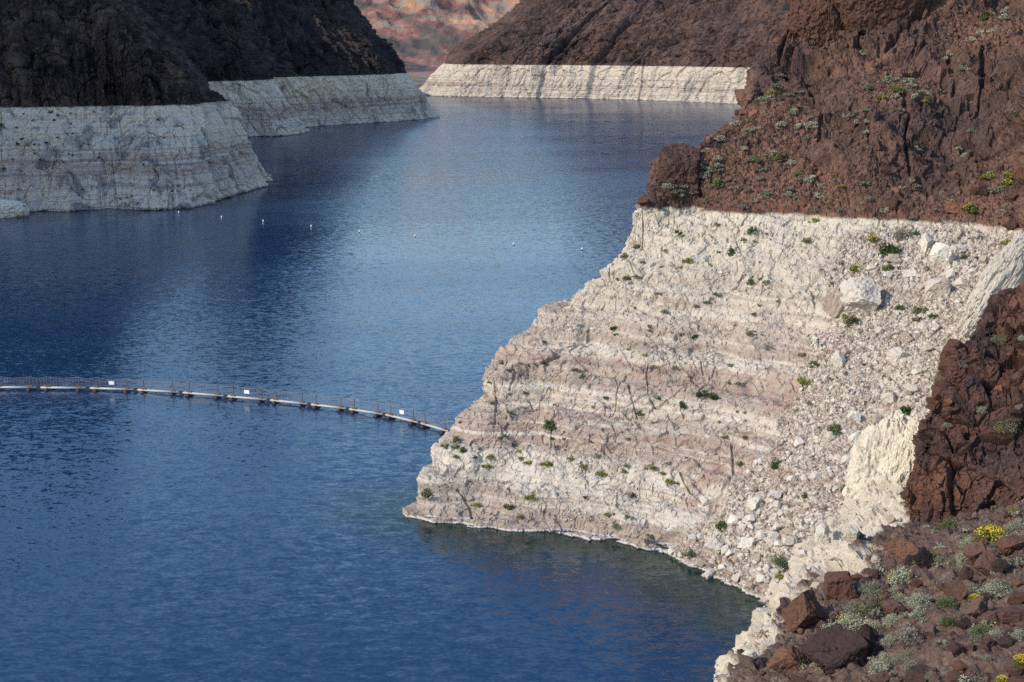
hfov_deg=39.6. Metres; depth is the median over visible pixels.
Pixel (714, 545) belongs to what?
boulder
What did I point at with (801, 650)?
shrub
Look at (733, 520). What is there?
boulder
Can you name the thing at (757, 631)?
boulder
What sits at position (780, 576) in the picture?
shrub
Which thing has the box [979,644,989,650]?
boulder
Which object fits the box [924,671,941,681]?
shrub
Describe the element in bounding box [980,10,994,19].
shrub
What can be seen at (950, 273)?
boulder
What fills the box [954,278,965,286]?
boulder
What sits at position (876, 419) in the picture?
boulder
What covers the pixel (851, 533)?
boulder
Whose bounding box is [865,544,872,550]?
boulder
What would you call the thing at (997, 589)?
shrub
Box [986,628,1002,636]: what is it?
shrub
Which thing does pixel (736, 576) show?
boulder
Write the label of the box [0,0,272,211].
cliff
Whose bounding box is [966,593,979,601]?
shrub
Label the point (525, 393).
scrub
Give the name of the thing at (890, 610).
boulder
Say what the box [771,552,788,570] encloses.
shrub
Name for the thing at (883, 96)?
shrub
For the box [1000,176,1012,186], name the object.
shrub
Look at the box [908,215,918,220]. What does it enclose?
shrub
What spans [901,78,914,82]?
shrub
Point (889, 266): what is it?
shrub
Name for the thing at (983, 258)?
boulder
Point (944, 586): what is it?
boulder
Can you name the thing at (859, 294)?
boulder
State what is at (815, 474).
boulder
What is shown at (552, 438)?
scrub
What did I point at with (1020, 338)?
shrub
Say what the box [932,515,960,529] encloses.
shrub
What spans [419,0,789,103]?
cliff
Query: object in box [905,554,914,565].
boulder
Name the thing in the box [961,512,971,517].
boulder
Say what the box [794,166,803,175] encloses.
shrub
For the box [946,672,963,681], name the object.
boulder
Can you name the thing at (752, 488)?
boulder
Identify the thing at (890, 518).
boulder
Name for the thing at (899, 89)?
shrub
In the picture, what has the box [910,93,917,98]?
shrub
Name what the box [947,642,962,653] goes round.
boulder
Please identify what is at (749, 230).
shrub
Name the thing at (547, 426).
shrub
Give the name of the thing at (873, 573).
boulder
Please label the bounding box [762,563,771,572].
boulder
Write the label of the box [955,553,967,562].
shrub
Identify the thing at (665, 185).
shrub
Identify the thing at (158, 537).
water
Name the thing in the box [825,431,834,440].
boulder
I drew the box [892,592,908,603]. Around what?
shrub
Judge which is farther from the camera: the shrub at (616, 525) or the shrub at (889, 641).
the shrub at (616, 525)
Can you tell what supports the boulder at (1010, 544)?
on the hill at (857, 553)
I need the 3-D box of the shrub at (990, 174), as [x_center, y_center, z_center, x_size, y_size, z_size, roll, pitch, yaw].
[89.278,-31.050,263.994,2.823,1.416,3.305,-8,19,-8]
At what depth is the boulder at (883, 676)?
65.12 m
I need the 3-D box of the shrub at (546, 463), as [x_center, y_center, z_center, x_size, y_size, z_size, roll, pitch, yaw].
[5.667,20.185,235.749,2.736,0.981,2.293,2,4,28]
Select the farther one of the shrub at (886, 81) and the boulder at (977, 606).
the shrub at (886, 81)
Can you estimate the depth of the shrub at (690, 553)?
213.04 m
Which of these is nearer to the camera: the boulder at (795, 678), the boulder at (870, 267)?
the boulder at (795, 678)
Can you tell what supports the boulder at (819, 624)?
on the hill at (857, 553)
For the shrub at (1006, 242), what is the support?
on the cliff at (704, 470)
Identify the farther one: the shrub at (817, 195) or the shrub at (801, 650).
the shrub at (817, 195)
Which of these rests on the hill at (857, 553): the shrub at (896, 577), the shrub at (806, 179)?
the shrub at (896, 577)
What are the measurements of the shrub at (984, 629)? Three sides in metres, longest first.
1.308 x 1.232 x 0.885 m
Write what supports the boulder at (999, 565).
on the hill at (857, 553)
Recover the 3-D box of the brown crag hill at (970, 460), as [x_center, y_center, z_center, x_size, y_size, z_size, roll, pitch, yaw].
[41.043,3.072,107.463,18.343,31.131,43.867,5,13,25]
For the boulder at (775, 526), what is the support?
on the cliff at (704, 470)
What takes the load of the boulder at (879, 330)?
on the cliff at (704, 470)
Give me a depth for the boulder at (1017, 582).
71.77 m
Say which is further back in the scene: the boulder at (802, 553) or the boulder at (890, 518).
the boulder at (802, 553)
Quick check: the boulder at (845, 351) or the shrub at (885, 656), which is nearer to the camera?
the shrub at (885, 656)
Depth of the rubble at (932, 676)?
73.78 m
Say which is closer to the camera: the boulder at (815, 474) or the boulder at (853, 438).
the boulder at (815, 474)
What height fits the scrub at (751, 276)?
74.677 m
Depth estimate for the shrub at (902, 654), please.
66.71 m
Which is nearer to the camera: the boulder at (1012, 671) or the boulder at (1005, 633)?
the boulder at (1012, 671)
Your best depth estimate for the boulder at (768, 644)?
75.47 m
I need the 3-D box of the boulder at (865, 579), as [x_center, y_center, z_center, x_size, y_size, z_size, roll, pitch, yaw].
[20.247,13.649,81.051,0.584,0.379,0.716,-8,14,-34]
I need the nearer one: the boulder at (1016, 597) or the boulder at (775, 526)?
the boulder at (1016, 597)
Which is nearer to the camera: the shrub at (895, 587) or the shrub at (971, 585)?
the shrub at (971, 585)
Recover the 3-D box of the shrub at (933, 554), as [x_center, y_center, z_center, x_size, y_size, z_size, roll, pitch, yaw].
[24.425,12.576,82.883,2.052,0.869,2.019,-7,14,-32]
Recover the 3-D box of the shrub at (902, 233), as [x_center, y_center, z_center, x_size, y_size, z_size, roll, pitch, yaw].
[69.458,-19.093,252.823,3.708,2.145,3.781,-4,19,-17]
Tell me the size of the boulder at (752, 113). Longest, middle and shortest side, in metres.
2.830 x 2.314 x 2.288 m
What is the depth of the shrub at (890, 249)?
249.86 m
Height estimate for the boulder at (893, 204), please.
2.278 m
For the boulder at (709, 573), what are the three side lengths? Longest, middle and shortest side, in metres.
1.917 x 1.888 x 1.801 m
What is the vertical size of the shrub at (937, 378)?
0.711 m
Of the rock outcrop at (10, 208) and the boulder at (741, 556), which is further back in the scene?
the rock outcrop at (10, 208)
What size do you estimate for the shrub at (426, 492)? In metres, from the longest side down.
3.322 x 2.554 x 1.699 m
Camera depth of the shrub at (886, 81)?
292.74 m
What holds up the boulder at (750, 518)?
on the cliff at (704, 470)
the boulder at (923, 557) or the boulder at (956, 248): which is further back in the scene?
the boulder at (956, 248)
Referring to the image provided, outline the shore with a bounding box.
[410,75,427,84]
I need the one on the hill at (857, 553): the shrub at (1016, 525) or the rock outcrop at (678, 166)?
the shrub at (1016, 525)
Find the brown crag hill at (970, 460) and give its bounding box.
[899,281,1023,522]
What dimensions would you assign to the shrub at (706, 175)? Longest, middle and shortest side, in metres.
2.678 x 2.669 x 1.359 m
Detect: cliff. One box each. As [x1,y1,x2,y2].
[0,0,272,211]
[136,0,439,136]
[402,0,1023,598]
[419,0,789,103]
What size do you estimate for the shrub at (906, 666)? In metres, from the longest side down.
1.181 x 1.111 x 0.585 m
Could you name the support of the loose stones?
on the cliff at (704, 470)
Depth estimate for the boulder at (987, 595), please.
71.04 m
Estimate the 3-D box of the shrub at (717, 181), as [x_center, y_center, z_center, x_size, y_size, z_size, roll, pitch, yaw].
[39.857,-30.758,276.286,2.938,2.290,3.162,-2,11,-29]
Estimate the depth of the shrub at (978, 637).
65.97 m
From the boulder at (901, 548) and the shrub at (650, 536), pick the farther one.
the shrub at (650, 536)
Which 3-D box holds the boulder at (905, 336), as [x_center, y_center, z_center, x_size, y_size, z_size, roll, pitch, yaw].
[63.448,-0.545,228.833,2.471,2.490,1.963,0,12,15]
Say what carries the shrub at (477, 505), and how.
on the cliff at (704, 470)
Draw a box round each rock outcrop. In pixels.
[0,199,29,217]
[658,143,700,197]
[788,0,843,46]
[832,0,930,37]
[842,409,907,499]
[901,416,921,472]
[956,231,1023,338]
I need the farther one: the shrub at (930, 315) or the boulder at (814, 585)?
the shrub at (930, 315)
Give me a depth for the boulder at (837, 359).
229.56 m
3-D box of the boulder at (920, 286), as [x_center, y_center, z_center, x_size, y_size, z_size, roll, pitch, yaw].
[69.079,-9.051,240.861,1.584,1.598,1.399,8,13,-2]
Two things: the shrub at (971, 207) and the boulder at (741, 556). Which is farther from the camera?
the shrub at (971, 207)
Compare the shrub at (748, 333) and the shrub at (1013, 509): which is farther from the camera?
the shrub at (748, 333)
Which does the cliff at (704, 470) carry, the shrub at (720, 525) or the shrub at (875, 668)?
the shrub at (720, 525)
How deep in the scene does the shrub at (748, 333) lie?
243.65 m
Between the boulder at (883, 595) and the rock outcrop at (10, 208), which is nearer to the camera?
the boulder at (883, 595)
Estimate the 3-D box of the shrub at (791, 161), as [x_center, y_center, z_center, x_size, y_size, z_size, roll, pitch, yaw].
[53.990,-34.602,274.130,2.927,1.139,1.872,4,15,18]
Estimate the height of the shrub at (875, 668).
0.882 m
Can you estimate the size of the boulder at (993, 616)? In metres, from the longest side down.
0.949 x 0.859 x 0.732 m
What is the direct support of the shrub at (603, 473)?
on the cliff at (704, 470)
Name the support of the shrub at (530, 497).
on the cliff at (704, 470)
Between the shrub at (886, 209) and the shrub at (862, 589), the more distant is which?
the shrub at (886, 209)
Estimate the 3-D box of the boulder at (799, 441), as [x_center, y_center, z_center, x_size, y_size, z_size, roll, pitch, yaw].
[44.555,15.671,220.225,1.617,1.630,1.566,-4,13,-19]
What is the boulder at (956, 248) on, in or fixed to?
on the cliff at (704, 470)
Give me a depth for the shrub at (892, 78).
294.56 m
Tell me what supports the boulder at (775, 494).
on the cliff at (704, 470)
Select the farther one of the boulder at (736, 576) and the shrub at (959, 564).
the boulder at (736, 576)
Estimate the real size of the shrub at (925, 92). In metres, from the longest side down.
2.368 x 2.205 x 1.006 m
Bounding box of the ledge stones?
[420,212,872,547]
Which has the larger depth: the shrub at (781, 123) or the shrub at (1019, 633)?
the shrub at (781, 123)
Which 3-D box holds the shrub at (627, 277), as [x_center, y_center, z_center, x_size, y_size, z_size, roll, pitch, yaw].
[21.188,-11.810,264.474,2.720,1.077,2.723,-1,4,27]
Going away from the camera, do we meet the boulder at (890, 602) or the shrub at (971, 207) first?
the boulder at (890, 602)
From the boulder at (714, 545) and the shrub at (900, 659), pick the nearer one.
the shrub at (900, 659)
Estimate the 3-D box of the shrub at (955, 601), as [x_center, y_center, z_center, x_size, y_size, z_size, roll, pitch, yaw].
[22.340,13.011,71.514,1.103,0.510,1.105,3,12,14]
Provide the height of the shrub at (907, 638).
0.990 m
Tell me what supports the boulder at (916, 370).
on the cliff at (704, 470)
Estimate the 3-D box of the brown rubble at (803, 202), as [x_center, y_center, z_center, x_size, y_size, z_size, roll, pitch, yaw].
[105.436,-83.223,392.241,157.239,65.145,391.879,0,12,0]
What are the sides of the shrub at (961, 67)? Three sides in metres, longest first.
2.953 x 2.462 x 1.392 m
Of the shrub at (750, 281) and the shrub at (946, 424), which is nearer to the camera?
the shrub at (946, 424)
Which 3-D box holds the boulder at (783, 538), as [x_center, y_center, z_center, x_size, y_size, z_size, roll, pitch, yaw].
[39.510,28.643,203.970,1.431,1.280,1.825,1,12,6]
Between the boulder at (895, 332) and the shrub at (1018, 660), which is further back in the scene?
the boulder at (895, 332)
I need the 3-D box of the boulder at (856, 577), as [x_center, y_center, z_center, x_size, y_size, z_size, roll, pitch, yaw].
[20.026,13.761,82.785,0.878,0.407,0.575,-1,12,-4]
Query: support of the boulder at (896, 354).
on the cliff at (704, 470)
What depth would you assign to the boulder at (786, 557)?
201.06 m
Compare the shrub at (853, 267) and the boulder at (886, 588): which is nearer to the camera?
the boulder at (886, 588)
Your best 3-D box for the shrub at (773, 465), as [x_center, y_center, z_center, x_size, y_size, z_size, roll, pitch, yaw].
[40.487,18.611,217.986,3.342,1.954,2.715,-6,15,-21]
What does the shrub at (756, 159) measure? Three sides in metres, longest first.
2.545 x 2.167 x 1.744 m
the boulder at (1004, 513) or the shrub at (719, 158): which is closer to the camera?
the boulder at (1004, 513)
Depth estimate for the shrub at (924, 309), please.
233.44 m
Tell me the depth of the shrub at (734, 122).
293.37 m
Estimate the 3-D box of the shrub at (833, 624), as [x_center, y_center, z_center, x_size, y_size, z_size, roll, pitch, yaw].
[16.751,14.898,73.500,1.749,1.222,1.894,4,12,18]
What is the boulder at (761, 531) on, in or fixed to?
on the cliff at (704, 470)
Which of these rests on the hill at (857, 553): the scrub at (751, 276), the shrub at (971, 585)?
the shrub at (971, 585)
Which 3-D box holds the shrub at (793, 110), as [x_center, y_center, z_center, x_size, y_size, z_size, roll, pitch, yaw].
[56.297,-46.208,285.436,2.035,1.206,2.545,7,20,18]
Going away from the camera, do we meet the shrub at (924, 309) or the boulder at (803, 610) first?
the boulder at (803, 610)
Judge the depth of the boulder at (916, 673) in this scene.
64.02 m
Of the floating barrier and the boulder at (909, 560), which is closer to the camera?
the boulder at (909, 560)
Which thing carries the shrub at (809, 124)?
on the cliff at (704, 470)
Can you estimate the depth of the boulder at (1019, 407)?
94.77 m
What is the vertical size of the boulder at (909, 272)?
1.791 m
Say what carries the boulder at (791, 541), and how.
on the hill at (857, 553)
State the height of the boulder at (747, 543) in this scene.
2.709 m
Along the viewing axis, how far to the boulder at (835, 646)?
68.36 m
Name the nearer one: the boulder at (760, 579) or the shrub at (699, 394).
the boulder at (760, 579)
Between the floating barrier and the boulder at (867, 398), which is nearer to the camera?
the boulder at (867, 398)
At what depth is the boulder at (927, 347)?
223.96 m
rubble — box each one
[647,0,1023,226]
[713,476,904,681]
[756,504,1023,681]
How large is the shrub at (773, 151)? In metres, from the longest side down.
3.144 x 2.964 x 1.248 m
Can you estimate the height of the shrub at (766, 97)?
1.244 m
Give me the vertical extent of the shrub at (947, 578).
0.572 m
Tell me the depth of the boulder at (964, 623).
67.75 m
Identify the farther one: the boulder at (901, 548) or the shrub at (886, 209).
the shrub at (886, 209)
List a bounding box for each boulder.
[637,196,651,205]
[667,547,674,554]
[688,534,696,541]
[694,560,703,566]
[696,533,703,539]
[701,569,714,578]
[704,537,723,553]
[718,564,726,570]
[721,544,730,556]
[725,548,733,556]
[727,515,738,525]
[730,573,740,581]
[731,555,739,563]
[737,537,755,550]
[737,553,744,560]
[738,109,746,114]
[738,569,750,578]
[745,513,755,521]
[745,582,754,588]
[747,651,758,658]
[748,109,758,119]
[748,496,761,510]
[749,486,756,491]
[750,623,765,638]
[753,553,761,561]
[755,529,765,537]
[756,575,765,583]
[757,533,766,540]
[759,607,770,616]
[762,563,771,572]
[763,639,773,648]
[766,538,774,543]
[767,490,781,498]
[767,645,805,674]
[768,531,779,539]
[770,568,778,574]
[772,523,780,529]
[773,500,781,508]
[774,541,782,546]
[777,509,783,515]
[779,554,789,564]
[781,527,789,535]
[781,588,824,632]
[782,536,788,544]
[785,535,801,546]
[786,475,795,482]
[790,675,809,681]
[793,437,804,446]
[798,549,806,557]
[800,623,869,670]
[803,502,812,511]
[810,471,820,478]
[810,582,818,588]
[814,522,829,543]
[815,621,826,629]
[817,574,824,581]
[822,285,844,319]
[823,570,856,601]
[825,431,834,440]
[825,670,835,674]
[829,613,836,620]
[830,350,845,367]
[838,277,882,312]
[841,348,850,355]
[842,454,850,462]
[843,524,860,541]
[847,410,860,421]
[848,432,859,444]
[851,574,863,580]
[857,624,875,655]
[861,577,872,583]
[863,395,871,401]
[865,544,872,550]
[866,264,875,270]
[867,670,891,681]
[869,569,878,577]
[871,415,880,423]
[871,555,880,563]
[873,628,878,640]
[874,326,884,334]
[874,526,883,534]
[879,537,918,559]
[880,164,890,174]
[880,392,896,404]
[880,593,887,598]
[881,584,892,591]
[881,599,901,615]
[883,254,901,262]
[883,271,892,278]
[885,347,908,363]
[885,514,895,523]
[885,606,896,614]
[886,199,902,210]
[892,330,900,334]
[897,606,907,611]
[899,330,913,343]
[903,269,916,277]
[904,664,937,681]
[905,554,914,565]
[909,385,917,392]
[909,579,922,587]
[910,367,922,374]
[913,547,935,568]
[915,283,924,290]
[918,232,933,252]
[921,343,933,351]
[924,277,951,299]
[924,625,937,636]
[929,242,955,267]
[932,323,940,330]
[937,582,947,590]
[943,398,952,404]
[944,201,958,212]
[945,579,968,602]
[946,268,955,279]
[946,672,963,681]
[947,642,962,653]
[950,244,966,253]
[952,660,967,670]
[953,617,975,629]
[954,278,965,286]
[955,229,963,235]
[958,565,973,580]
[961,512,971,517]
[961,540,985,563]
[963,644,975,653]
[965,596,988,617]
[968,268,975,273]
[970,183,989,196]
[971,232,979,238]
[973,549,1005,576]
[979,255,987,262]
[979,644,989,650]
[980,592,991,598]
[981,638,996,648]
[982,610,999,626]
[987,241,996,247]
[992,558,1008,572]
[994,385,1003,390]
[996,604,1023,623]
[997,534,1023,553]
[998,637,1017,647]
[999,510,1008,517]
[1002,218,1018,229]
[1003,629,1014,636]
[1005,188,1018,201]
[1006,667,1023,675]
[1006,676,1023,681]
[1007,590,1023,604]
[1010,579,1023,586]
[1012,165,1023,178]
[1013,404,1023,413]
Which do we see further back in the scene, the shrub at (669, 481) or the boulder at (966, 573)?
the shrub at (669, 481)
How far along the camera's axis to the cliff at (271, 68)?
1336.03 m
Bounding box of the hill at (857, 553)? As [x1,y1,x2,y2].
[714,471,1023,681]
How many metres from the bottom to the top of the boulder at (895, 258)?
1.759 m
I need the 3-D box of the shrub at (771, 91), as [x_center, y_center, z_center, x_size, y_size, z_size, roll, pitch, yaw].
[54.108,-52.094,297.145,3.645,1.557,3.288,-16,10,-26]
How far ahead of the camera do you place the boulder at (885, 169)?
265.92 m
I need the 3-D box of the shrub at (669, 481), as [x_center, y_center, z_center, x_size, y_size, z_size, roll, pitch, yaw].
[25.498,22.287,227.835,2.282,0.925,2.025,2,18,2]
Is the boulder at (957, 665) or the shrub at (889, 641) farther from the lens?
the shrub at (889, 641)
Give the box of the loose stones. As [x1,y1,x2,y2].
[498,225,1013,594]
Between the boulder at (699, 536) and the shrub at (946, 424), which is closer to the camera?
the shrub at (946, 424)
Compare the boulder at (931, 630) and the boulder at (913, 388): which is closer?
the boulder at (931, 630)
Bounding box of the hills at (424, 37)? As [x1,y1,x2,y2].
[354,0,519,77]
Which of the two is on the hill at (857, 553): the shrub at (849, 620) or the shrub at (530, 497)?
the shrub at (849, 620)
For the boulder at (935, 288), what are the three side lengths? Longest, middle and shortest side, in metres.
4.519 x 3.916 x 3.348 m
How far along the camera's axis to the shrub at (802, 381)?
230.03 m
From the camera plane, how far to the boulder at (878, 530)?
91.86 m
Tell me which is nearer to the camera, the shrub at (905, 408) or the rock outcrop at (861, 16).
the shrub at (905, 408)
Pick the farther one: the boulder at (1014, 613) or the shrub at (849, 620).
the shrub at (849, 620)
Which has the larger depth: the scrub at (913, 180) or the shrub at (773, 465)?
the scrub at (913, 180)
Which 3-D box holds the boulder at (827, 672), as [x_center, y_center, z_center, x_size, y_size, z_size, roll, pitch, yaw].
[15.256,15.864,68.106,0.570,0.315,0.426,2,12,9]
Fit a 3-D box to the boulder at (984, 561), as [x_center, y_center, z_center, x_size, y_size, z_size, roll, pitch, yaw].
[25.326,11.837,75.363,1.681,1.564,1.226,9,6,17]
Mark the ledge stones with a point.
(700, 324)
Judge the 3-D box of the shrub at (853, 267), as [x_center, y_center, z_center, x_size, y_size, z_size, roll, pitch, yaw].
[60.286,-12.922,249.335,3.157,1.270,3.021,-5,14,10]
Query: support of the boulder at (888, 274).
on the cliff at (704, 470)
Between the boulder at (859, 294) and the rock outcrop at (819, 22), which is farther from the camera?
the rock outcrop at (819, 22)
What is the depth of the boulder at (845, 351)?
231.25 m
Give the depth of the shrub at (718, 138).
288.38 m
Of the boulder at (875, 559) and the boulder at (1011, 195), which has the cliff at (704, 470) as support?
the boulder at (1011, 195)
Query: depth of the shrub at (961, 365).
99.17 m
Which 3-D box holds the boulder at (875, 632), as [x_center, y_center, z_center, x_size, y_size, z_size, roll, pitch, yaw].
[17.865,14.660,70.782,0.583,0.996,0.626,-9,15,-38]
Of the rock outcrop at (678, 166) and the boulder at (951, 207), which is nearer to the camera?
the boulder at (951, 207)
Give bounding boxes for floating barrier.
[0,377,454,433]
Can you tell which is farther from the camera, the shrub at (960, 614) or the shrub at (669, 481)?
the shrub at (669, 481)
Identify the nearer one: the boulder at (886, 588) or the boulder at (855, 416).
the boulder at (886, 588)
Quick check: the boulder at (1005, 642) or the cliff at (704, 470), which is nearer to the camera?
the boulder at (1005, 642)
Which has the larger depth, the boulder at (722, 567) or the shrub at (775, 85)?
the shrub at (775, 85)
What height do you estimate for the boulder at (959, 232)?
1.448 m
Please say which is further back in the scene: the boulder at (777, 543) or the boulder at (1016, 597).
the boulder at (777, 543)
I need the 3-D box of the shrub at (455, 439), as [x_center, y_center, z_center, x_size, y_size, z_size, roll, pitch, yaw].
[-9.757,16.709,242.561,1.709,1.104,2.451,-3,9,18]
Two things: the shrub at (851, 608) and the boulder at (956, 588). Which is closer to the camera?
the boulder at (956, 588)
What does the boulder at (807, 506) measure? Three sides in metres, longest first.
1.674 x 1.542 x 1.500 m
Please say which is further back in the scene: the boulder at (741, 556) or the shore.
the shore
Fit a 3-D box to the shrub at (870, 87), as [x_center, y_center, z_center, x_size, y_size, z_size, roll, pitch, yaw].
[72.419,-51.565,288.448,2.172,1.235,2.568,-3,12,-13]
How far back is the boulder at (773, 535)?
206.12 m
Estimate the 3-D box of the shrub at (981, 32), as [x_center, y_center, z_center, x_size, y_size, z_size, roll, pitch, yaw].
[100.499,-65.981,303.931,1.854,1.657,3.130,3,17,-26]
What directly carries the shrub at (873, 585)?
on the hill at (857, 553)
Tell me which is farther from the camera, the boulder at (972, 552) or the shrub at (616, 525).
the shrub at (616, 525)
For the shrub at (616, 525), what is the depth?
224.22 m
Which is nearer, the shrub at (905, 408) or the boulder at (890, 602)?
the boulder at (890, 602)
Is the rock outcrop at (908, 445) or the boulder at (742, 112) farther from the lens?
the boulder at (742, 112)
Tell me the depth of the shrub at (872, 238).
253.26 m
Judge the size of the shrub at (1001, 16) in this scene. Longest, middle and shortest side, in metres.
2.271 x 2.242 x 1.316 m
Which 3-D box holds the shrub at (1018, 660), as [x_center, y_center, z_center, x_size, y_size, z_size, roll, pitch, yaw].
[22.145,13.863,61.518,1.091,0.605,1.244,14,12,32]
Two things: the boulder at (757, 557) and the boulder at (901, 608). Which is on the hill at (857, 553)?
the boulder at (901, 608)
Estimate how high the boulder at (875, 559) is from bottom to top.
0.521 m
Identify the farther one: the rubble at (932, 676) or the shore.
the shore
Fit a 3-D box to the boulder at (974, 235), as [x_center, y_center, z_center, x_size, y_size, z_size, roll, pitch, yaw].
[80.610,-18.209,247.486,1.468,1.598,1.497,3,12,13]
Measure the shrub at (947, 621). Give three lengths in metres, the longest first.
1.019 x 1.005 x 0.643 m
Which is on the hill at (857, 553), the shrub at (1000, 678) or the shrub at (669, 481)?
the shrub at (1000, 678)
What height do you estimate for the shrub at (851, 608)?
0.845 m
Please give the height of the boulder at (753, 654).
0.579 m
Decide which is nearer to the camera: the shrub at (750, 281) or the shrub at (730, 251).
the shrub at (750, 281)
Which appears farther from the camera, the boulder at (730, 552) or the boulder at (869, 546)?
the boulder at (730, 552)
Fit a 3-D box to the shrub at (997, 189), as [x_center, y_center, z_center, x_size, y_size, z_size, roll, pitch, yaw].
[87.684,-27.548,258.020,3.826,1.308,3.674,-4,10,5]
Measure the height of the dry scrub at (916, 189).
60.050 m
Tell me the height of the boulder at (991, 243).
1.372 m
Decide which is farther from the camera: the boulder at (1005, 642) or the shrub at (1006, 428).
the shrub at (1006, 428)
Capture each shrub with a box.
[418,487,431,498]
[452,436,460,442]
[471,503,481,507]
[502,503,513,508]
[524,494,536,499]
[538,460,553,465]
[542,418,556,429]
[592,453,600,459]
[595,470,607,475]
[611,523,620,528]
[619,252,627,258]
[621,275,631,279]
[643,464,656,469]
[645,533,653,538]
[661,183,673,188]
[664,478,675,484]
[678,401,685,407]
[682,257,693,262]
[683,549,696,557]
[695,389,708,397]
[699,171,710,177]
[708,177,723,187]
[709,392,718,399]
[712,156,721,160]
[714,135,726,141]
[715,520,726,530]
[727,248,735,255]
[730,120,740,124]
[734,381,745,385]
[736,204,747,208]
[736,461,742,466]
[745,330,753,335]
[746,278,755,284]
[747,226,757,234]
[751,154,761,162]
[757,95,774,100]
[760,190,772,194]
[763,149,776,155]
[766,88,780,95]
[766,150,785,161]
[770,458,782,469]
[771,83,781,87]
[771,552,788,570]
[774,573,783,579]
[775,121,785,125]
[786,159,796,164]
[788,108,796,113]
[792,638,809,663]
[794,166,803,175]
[796,377,811,385]
[802,237,810,242]
[803,121,818,127]
[803,175,815,181]
[808,360,819,367]
[814,192,823,198]
[819,619,852,629]
[825,423,840,434]
[830,611,865,631]
[839,602,869,615]
[841,313,860,324]
[847,264,862,271]
[853,588,899,616]
[858,581,875,595]
[860,619,880,632]
[863,580,888,594]
[865,84,873,89]
[866,234,882,242]
[868,659,893,675]
[875,242,903,255]
[876,93,887,98]
[876,651,893,662]
[878,79,891,82]
[879,207,889,212]
[881,614,901,629]
[881,634,896,647]
[882,263,893,270]
[884,76,900,80]
[887,565,918,585]
[888,81,904,91]
[889,584,899,594]
[889,655,914,665]
[891,623,925,644]
[892,228,912,240]
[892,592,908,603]
[893,646,917,664]
[895,304,903,309]
[897,405,911,414]
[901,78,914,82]
[902,657,919,671]
[904,592,931,607]
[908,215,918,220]
[908,604,926,621]
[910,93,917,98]
[910,229,919,234]
[911,316,922,321]
[912,304,928,313]
[914,548,943,562]
[923,90,930,94]
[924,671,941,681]
[927,313,936,318]
[929,374,944,380]
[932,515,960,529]
[933,555,950,561]
[934,595,957,609]
[934,630,946,636]
[938,615,957,626]
[939,573,952,581]
[942,422,951,426]
[946,597,965,605]
[951,559,963,569]
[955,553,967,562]
[956,64,969,70]
[956,360,969,367]
[956,611,965,617]
[957,534,973,547]
[962,202,979,212]
[966,582,980,592]
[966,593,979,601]
[966,631,983,642]
[967,624,991,638]
[967,673,984,681]
[970,520,1014,543]
[970,579,1011,600]
[976,29,985,35]
[976,406,987,413]
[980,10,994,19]
[980,653,993,660]
[986,171,995,177]
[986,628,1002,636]
[987,186,1002,192]
[988,577,1012,587]
[989,332,1008,344]
[990,417,1020,433]
[994,675,1007,681]
[996,209,1006,213]
[999,13,1009,18]
[999,239,1010,244]
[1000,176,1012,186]
[1002,171,1012,177]
[1003,517,1023,533]
[1005,506,1019,513]
[1008,628,1023,639]
[1011,654,1023,668]
[1018,334,1023,340]
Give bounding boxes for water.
[0,85,766,681]
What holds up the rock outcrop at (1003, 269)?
on the cliff at (704, 470)
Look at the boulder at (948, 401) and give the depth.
96.81 m
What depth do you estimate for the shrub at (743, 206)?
269.19 m
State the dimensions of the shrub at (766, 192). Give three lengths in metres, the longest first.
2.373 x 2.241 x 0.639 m
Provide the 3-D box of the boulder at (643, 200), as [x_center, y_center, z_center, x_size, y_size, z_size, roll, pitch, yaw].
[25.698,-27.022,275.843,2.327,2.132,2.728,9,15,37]
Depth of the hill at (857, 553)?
78.04 m
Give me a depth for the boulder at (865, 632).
69.13 m
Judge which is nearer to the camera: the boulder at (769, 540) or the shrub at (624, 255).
the boulder at (769, 540)
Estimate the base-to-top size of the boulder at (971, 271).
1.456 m
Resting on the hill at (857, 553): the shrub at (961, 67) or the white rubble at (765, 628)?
the white rubble at (765, 628)
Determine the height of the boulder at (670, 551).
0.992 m
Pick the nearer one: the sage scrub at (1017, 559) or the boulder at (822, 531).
the sage scrub at (1017, 559)
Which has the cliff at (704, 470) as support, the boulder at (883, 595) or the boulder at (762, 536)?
the boulder at (762, 536)
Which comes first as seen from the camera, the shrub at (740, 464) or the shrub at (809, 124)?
the shrub at (740, 464)
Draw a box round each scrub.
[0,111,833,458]
[119,188,931,439]
[124,201,885,515]
[479,113,972,525]
[516,263,711,460]
[663,5,1022,221]
[752,87,1016,202]
[772,505,1023,681]
[794,499,1023,681]
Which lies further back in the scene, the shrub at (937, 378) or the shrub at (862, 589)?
the shrub at (937, 378)
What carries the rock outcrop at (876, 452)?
on the hill at (857, 553)
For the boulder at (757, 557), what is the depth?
204.61 m
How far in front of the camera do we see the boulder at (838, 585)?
79.16 m
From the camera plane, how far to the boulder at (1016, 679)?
58.86 m
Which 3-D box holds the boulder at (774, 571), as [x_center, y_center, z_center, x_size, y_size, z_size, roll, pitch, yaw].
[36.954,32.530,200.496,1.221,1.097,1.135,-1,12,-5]
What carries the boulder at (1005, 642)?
on the hill at (857, 553)
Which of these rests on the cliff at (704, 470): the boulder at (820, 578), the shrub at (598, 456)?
the shrub at (598, 456)
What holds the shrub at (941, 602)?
on the hill at (857, 553)
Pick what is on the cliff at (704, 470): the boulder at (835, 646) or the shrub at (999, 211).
the shrub at (999, 211)
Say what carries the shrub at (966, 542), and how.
on the hill at (857, 553)
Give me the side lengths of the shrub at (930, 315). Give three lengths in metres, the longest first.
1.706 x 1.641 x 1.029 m

